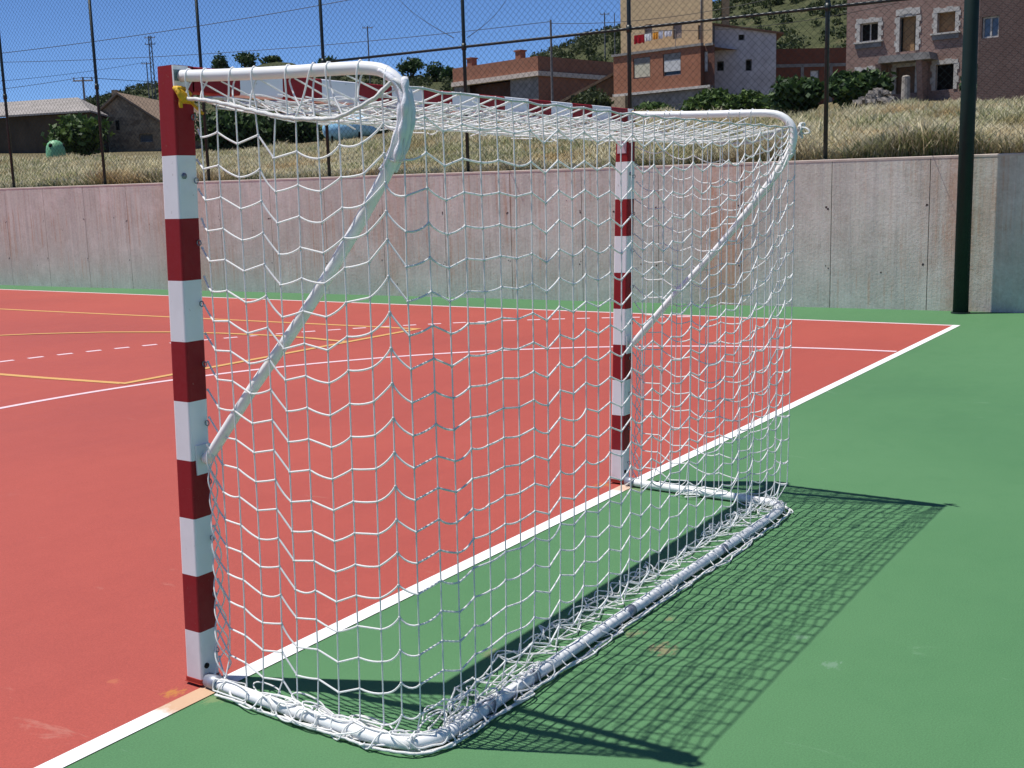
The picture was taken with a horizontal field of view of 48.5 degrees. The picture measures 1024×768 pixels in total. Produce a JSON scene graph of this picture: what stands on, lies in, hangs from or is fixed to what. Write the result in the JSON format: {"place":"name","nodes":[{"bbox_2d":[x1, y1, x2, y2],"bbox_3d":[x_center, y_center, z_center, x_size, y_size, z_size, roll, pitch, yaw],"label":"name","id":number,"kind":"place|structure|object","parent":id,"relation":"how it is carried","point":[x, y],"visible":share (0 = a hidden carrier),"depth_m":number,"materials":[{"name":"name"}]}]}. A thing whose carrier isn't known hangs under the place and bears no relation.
{"place":"outdoors","nodes":[
{"label":"outdoors","id":0,"kind":"place"},
{"bbox_2d":[46,140,65,157],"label":"bottle bank","id":1,"kind":"structure","parent":0,"point":[53,145],"depth_m":44.72,"materials":[{"name":"green plastic"}]},
{"bbox_2d":[5,0,347,52],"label":"power cable","id":2,"kind":"object","parent":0,"point":[182,28],"visible":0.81,"depth_m":60.96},
{"bbox_2d":[0,0,713,117],"label":"sky","id":3,"kind":"structure","parent":0,"point":[271,23],"materials":[{"name":"blue"}]},
{"bbox_2d":[0,0,956,170],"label":"hillside","id":4,"kind":"structure","parent":0,"point":[814,35],"depth_m":172.08,"materials":[{"name":"green plant"}]},
{"bbox_2d":[0,97,109,152],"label":"farm shed","id":5,"kind":"structure","parent":4,"relation":"on","point":[19,132],"depth_m":79.15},
{"bbox_2d":[41,111,114,155],"bbox_3d":[-22.987,-13.226,60.183,3.769,2.368,3.077,5,11,33],"label":"shrub","id":6,"kind":"object","parent":4,"relation":"on","point":[91,129],"visible":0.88,"depth_m":59.59,"materials":[{"name":"green plant"}]},
{"bbox_2d":[73,77,92,100],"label":"utility pole","id":7,"kind":"object","parent":4,"relation":"on","point":[84,97],"visible":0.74,"depth_m":85.24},
{"bbox_2d":[6,77,81,88],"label":"power cable","id":8,"kind":"object","parent":7,"relation":"attached to","point":[43,83],"visible":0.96,"depth_m":87.11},
{"bbox_2d":[84,76,339,81],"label":"power cable","id":9,"kind":"object","parent":7,"relation":"attached to","point":[135,80],"visible":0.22,"depth_m":91.61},
{"bbox_2d":[141,62,151,97],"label":"utility pole","id":10,"kind":"object","parent":4,"relation":"on","point":[146,63],"visible":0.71,"depth_m":169.42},
{"bbox_2d":[5,62,143,80],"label":"power cable","id":11,"kind":"object","parent":10,"relation":"attached to","point":[71,73],"visible":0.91,"depth_m":145.33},
{"bbox_2d":[144,36,156,99],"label":"utility pole","id":12,"kind":"object","parent":4,"relation":"on","point":[151,44],"visible":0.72,"depth_m":164.30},
{"bbox_2d":[100,90,211,151],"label":"stone barn","id":13,"kind":"structure","parent":4,"relation":"on","point":[139,129],"depth_m":81.99,"materials":[{"name":"stone"}]},
{"bbox_2d":[140,134,152,141],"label":"window","id":14,"kind":"structure","parent":13,"relation":"in","point":[143,136],"depth_m":82.22,"materials":[{"name":"glass"}]},
{"bbox_2d":[210,51,230,68],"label":"tree","id":15,"kind":"object","parent":4,"relation":"on","point":[219,62],"visible":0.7,"depth_m":279.64,"materials":[{"name":"green plant"}]},
{"bbox_2d":[194,106,265,151],"bbox_3d":[-14.762,-13.096,58.787,4.086,3.058,3.052,-3,10,-7],"label":"shrub","id":16,"kind":"object","parent":4,"relation":"on","point":[225,142],"visible":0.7,"depth_m":58.04,"materials":[{"name":"green plant"}]},
{"bbox_2d":[231,52,259,67],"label":"tree","id":17,"kind":"object","parent":4,"relation":"on","point":[241,57],"visible":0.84,"depth_m":279.12,"materials":[{"name":"green plant"}]},
{"bbox_2d":[258,55,282,64],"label":"tree","id":18,"kind":"object","parent":4,"relation":"on","point":[271,60],"visible":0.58,"depth_m":274.66,"materials":[{"name":"green plant"}]},
{"bbox_2d":[249,100,324,146],"bbox_3d":[-12.564,-14.107,62.080,5.049,3.244,5.446,-4,10,-12],"label":"shrub","id":19,"kind":"object","parent":4,"relation":"on","point":[286,130],"visible":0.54,"depth_m":61.01,"materials":[{"name":"green plant"}]},
{"bbox_2d":[314,55,336,62],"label":"tree","id":20,"kind":"object","parent":4,"relation":"on","point":[326,59],"visible":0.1,"depth_m":270.43,"materials":[{"name":"green plant"}]},
{"bbox_2d":[322,113,376,143],"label":"water tank","id":21,"kind":"object","parent":4,"relation":"on","point":[354,133],"visible":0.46,"depth_m":43.12,"materials":[{"name":"blue plastic"}]},
{"bbox_2d":[362,26,372,83],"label":"utility pole","id":22,"kind":"object","parent":4,"relation":"on","point":[368,50],"visible":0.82,"depth_m":163.99,"materials":[{"name":"wood"}]},
{"bbox_2d":[376,116,418,133],"bbox_3d":[-6.991,-14.696,64.651,4.360,2.771,4.238,1,10,14],"label":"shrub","id":23,"kind":"object","parent":4,"relation":"on","point":[385,131],"visible":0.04,"depth_m":63.32,"materials":[{"name":"green plant"}]},
{"bbox_2d":[396,57,426,77],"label":"tree","id":24,"kind":"object","parent":4,"relation":"on","point":[409,66],"visible":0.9,"depth_m":231.12,"materials":[{"name":"green plant"}]},
{"bbox_2d":[421,61,445,81],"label":"tree","id":25,"kind":"object","parent":4,"relation":"on","point":[431,70],"visible":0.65,"depth_m":236.11,"materials":[{"name":"green plant"}]},
{"bbox_2d":[440,65,453,81],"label":"tree","id":26,"kind":"object","parent":4,"relation":"on","point":[448,70],"visible":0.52,"depth_m":227.01,"materials":[{"name":"green plant"}]},
{"bbox_2d":[83,0,846,128],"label":"hillside scrub","id":27,"kind":"object","parent":4,"relation":"on","point":[590,52],"visible":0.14,"depth_m":199.23,"materials":[{"name":"green plant"}]},
{"bbox_2d":[0,95,1023,187],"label":"dry grass","id":28,"kind":"structure","parent":4,"relation":"on","point":[805,145],"depth_m":21.36,"materials":[{"name":"beige plant"}]},
{"bbox_2d":[550,20,553,100],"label":"utility pole","id":29,"kind":"object","parent":4,"relation":"on","point":[551,63],"visible":0.58,"depth_m":67.73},
{"bbox_2d":[25,21,549,61],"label":"power cable","id":30,"kind":"object","parent":29,"relation":"attached to","point":[291,47],"visible":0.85,"depth_m":73.61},
{"bbox_2d":[400,1,453,37],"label":"power cable","id":31,"kind":"object","parent":29,"relation":"attached to","point":[430,24],"visible":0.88,"depth_m":21.92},
{"bbox_2d":[551,0,763,23],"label":"power cable","id":32,"kind":"object","parent":29,"relation":"attached to","point":[649,19],"visible":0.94,"depth_m":63.36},
{"bbox_2d":[451,49,701,101],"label":"long brick building","id":33,"kind":"structure","parent":4,"relation":"on","point":[481,83],"depth_m":107.75,"materials":[{"name":"brick"}]},
{"bbox_2d":[559,72,613,102],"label":"lean to shed","id":34,"kind":"object","parent":4,"relation":"on","point":[598,84],"visible":0.16,"depth_m":89.39,"materials":[{"name":"brick"}]},
{"bbox_2d":[570,85,613,106],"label":"shrub","id":35,"kind":"object","parent":4,"relation":"on","point":[598,97],"visible":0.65,"depth_m":75.38,"materials":[{"name":"green plant"}]},
{"bbox_2d":[600,12,608,58],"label":"utility pole","id":36,"kind":"object","parent":4,"relation":"on","point":[604,14],"visible":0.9,"depth_m":183.31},
{"bbox_2d":[614,13,615,53],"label":"utility pole","id":37,"kind":"object","parent":4,"relation":"on","point":[614,33],"visible":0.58,"depth_m":183.26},
{"bbox_2d":[633,101,672,110],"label":"shrub","id":38,"kind":"object","parent":4,"relation":"on","point":[648,104],"visible":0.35,"depth_m":71.31,"materials":[{"name":"green plant"}]},
{"bbox_2d":[610,0,735,109],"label":"tan house","id":39,"kind":"structure","parent":4,"relation":"on","point":[708,67],"depth_m":82.95,"materials":[{"name":"beige paint"}]},
{"bbox_2d":[634,57,649,78],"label":"window","id":40,"kind":"structure","parent":39,"relation":"in","point":[637,62],"depth_m":83.55,"materials":[{"name":"beige plastic"}]},
{"bbox_2d":[645,24,651,39],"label":"window","id":41,"kind":"structure","parent":39,"relation":"in","point":[650,30],"depth_m":85.39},
{"bbox_2d":[664,52,680,75],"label":"window","id":42,"kind":"structure","parent":39,"relation":"in","point":[674,62],"depth_m":81.70,"materials":[{"name":"white glass"}]},
{"bbox_2d":[674,25,681,38],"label":"window","id":43,"kind":"structure","parent":39,"relation":"in","point":[676,27],"depth_m":83.68,"materials":[{"name":"grey glass"}]},
{"bbox_2d":[705,51,707,71],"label":"window","id":44,"kind":"structure","parent":39,"relation":"in","point":[706,52],"depth_m":80.34,"materials":[{"name":"grey glass"}]},
{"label":"washing line","id":45,"kind":"object","parent":39,"relation":"attached to","visible":0},
{"bbox_2d":[634,34,643,43],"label":"hanging cloth","id":46,"kind":"object","parent":45,"relation":"hanging from","point":[638,40],"visible":0.89,"depth_m":84.37,"materials":[{"name":"red fabric"}]},
{"bbox_2d":[645,33,650,40],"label":"hanging cloth","id":47,"kind":"object","parent":45,"relation":"hanging from","point":[648,37],"visible":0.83,"depth_m":83.77,"materials":[{"name":"white fabric"}]},
{"bbox_2d":[653,32,657,39],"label":"hanging cloth","id":48,"kind":"object","parent":45,"relation":"hanging from","point":[655,36],"visible":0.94,"depth_m":83.33,"materials":[{"name":"orange fabric"}]},
{"bbox_2d":[664,31,671,36],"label":"hanging cloth","id":49,"kind":"object","parent":45,"relation":"hanging from","point":[666,33],"visible":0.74,"depth_m":82.59,"materials":[{"name":"white fabric"}]},
{"bbox_2d":[677,86,740,110],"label":"shrub","id":50,"kind":"object","parent":4,"relation":"on","point":[729,103],"visible":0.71,"depth_m":65.39,"materials":[{"name":"green plant"}]},
{"bbox_2d":[709,0,783,96],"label":"white house","id":51,"kind":"structure","parent":4,"relation":"on","point":[757,70],"depth_m":83.30,"materials":[{"name":"paint"}]},
{"bbox_2d":[717,61,723,70],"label":"window","id":52,"kind":"structure","parent":51,"relation":"in","point":[719,65],"depth_m":83.66,"materials":[{"name":"black glass"}]},
{"bbox_2d":[738,35,743,40],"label":"window","id":53,"kind":"structure","parent":51,"relation":"in","point":[739,36],"depth_m":83.20,"materials":[{"name":"black glass"}]},
{"bbox_2d":[746,59,751,70],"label":"window","id":54,"kind":"structure","parent":51,"relation":"in","point":[748,64],"depth_m":83.47,"materials":[{"name":"black glass"}]},
{"bbox_2d":[734,88,772,109],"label":"shrub","id":55,"kind":"object","parent":4,"relation":"on","point":[755,97],"visible":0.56,"depth_m":66.20,"materials":[{"name":"green plant"}]},
{"bbox_2d":[761,74,823,115],"bbox_3d":[14.688,-14.665,58.558,3.052,2.598,3.715,-3,10,-10],"label":"fig tree","id":56,"kind":"object","parent":4,"relation":"on","point":[790,101],"visible":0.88,"depth_m":57.76,"materials":[{"name":"green plant"}]},
{"bbox_2d":[776,48,845,104],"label":"brick annex","id":57,"kind":"object","parent":4,"relation":"on","point":[814,67],"visible":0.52,"depth_m":87.23,"materials":[{"name":"brown brick"}]},
{"bbox_2d":[810,70,818,80],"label":"window","id":58,"kind":"structure","parent":57,"relation":"in","point":[813,72],"depth_m":87.52,"materials":[{"name":"grey glass"}]},
{"bbox_2d":[820,67,896,109],"bbox_3d":[17.237,-14.452,56.643,3.595,2.535,3.082,-4,10,-12],"label":"fig tree","id":59,"kind":"object","parent":4,"relation":"on","point":[847,85],"visible":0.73,"depth_m":55.76,"materials":[{"name":"green plant"}]},
{"bbox_2d":[852,88,895,105],"bbox_3d":[14.585,-11.270,44.933,1.904,0.842,2.852,5,11,33],"label":"rubble pile","id":60,"kind":"object","parent":4,"relation":"on","point":[875,95],"visible":0.76,"depth_m":44.47,"materials":[{"name":"stone"}]},
{"bbox_2d":[901,75,909,99],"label":"stone pillar","id":61,"kind":"structure","parent":4,"relation":"on","point":[905,90],"depth_m":46.57,"materials":[{"name":"white stone"}]},
{"bbox_2d":[846,0,979,100],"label":"brick house","id":62,"kind":"structure","parent":4,"relation":"on","point":[933,52],"depth_m":62.55,"materials":[{"name":"brick"}]},
{"bbox_2d":[855,66,874,72],"bbox_3d":[20.261,-17.104,64.744,1.576,1.899,0.345,6,12,39],"label":"window","id":63,"kind":"structure","parent":62,"relation":"in","point":[859,69],"depth_m":64.66,"materials":[{"name":"stone"}]},
{"bbox_2d":[853,17,882,48],"bbox_3d":[20.184,-19.822,64.216,1.700,1.649,0.460,6,12,39],"label":"window","id":64,"kind":"structure","parent":62,"relation":"in","point":[868,39],"depth_m":64.28,"materials":[{"name":"stone"}]},
{"bbox_2d":[891,62,916,93],"bbox_3d":[21.951,-17.058,63.326,1.633,1.715,0.315,6,12,39],"label":"door","id":65,"kind":"structure","parent":62,"relation":"in","point":[911,67],"depth_m":63.38,"materials":[{"name":"stone"}]},
{"bbox_2d":[894,7,920,51],"bbox_3d":[21.923,-19.588,62.887,1.474,2.322,0.345,6,12,39],"label":"window","id":66,"kind":"structure","parent":62,"relation":"in","point":[914,22],"depth_m":62.98,"materials":[{"name":"stone"}]},
{"bbox_2d":[930,58,958,90],"bbox_3d":[23.615,-16.871,61.997,1.538,1.638,0.345,6,12,39],"label":"window","id":67,"kind":"structure","parent":62,"relation":"in","point":[955,64],"depth_m":62.11,"materials":[{"name":"glass"}]},
{"bbox_2d":[930,6,960,40],"bbox_3d":[23.498,-19.516,61.510,1.610,1.699,0.460,6,12,39],"label":"window","id":68,"kind":"structure","parent":62,"relation":"in","point":[953,20],"depth_m":61.58,"materials":[{"name":"stone"}]},
{"bbox_2d":[957,64,977,97],"bbox_3d":[21.535,-13.406,50.760,3.108,2.627,3.830,1,10,13],"label":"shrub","id":69,"kind":"object","parent":4,"relation":"on","point":[959,88],"depth_m":50.80,"materials":[{"name":"green plant"}]},
{"bbox_2d":[976,0,1023,100],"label":"side house","id":70,"kind":"structure","parent":4,"relation":"on","point":[985,88],"depth_m":48.15,"materials":[{"name":"brick"}]},
{"bbox_2d":[982,16,998,38],"bbox_3d":[20.396,-15.178,48.401,0.697,0.881,0.080,6,12,39],"label":"window","id":71,"kind":"structure","parent":70,"relation":"in","point":[994,33],"depth_m":48.40,"materials":[{"name":"glass"}]},
{"bbox_2d":[0,285,1023,767],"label":"court surface","id":72,"kind":"object","parent":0,"point":[860,605],"visible":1,"depth_m":4.37,"materials":[{"name":"green concrete"}]},
{"bbox_2d":[0,289,949,767],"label":"playing area","id":73,"kind":"object","parent":72,"relation":"on","point":[92,633],"visible":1,"depth_m":7.41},
{"bbox_2d":[0,373,123,383],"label":"court line","id":74,"kind":"object","parent":73,"relation":"on","point":[61,378],"visible":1,"depth_m":10.99,"materials":[{"name":"paint"}]},
{"bbox_2d":[0,331,345,341],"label":"three point line","id":75,"kind":"object","parent":73,"relation":"on","point":[204,332],"visible":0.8,"depth_m":14.47,"materials":[{"name":"paint"}]},
{"bbox_2d":[4,309,414,328],"bbox_3d":[-11.396,-1.467,20.613,24.165,0.001,0.131,4,11,32],"label":"side court line","id":76,"kind":"object","parent":73,"relation":"on","point":[208,318],"visible":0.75,"depth_m":16.05,"materials":[{"name":"paint"}]},
{"bbox_2d":[120,328,420,383],"bbox_3d":[-2.393,-0.350,12.415,0.089,0.001,4.500,5,11,33],"label":"end court line","id":77,"kind":"object","parent":73,"relation":"on","point":[267,356],"visible":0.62,"depth_m":12.08,"materials":[{"name":"paint"}]},
{"bbox_2d":[0,316,689,361],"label":"free throw line","id":78,"kind":"object","parent":73,"relation":"on","point":[312,331],"visible":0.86,"depth_m":14.43,"materials":[{"name":"white paint"}]},
{"bbox_2d":[0,346,895,408],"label":"goal area line","id":79,"kind":"object","parent":73,"relation":"on","point":[401,356],"visible":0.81,"depth_m":11.51,"materials":[{"name":"white paint"}]},
{"bbox_2d":[1,289,951,325],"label":"side line","id":80,"kind":"object","parent":73,"relation":"on","point":[527,309],"visible":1,"depth_m":16.19,"materials":[{"name":"white paint"}]},
{"bbox_2d":[35,325,959,767],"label":"goal line","id":81,"kind":"object","parent":73,"relation":"on","point":[111,737],"visible":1,"depth_m":4.61,"materials":[{"name":"white paint"}]},
{"bbox_2d":[157,59,810,754],"bbox_3d":[0.174,-0.186,4.763,1.149,2.079,3.260,5,11,33],"label":"handball goal","id":82,"kind":"object","parent":72,"relation":"on","point":[287,89],"visible":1,"depth_m":3.82,"materials":[{"name":"red paint"}]},
{"bbox_2d":[951,0,979,313],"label":"floodlight mast","id":83,"kind":"object","parent":72,"relation":"on","point":[965,164],"visible":1,"depth_m":13.88,"materials":[{"name":"metal"}]},
{"bbox_2d":[638,3,895,30],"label":"power cable","id":84,"kind":"object","parent":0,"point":[757,26],"visible":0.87,"depth_m":69.05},
{"label":"ground","id":85,"kind":"structure","parent":0,"visible":0},
{"bbox_2d":[0,153,1023,312],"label":"retaining wall","id":86,"kind":"structure","parent":85,"relation":"on","point":[874,233],"depth_m":17.24,"materials":[{"name":"concrete"}]},
{"bbox_2d":[0,0,1023,187],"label":"chain link fence","id":87,"kind":"object","parent":86,"relation":"on","point":[827,7],"visible":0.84,"depth_m":17.93,"materials":[{"name":"grey metal"}]}
]}

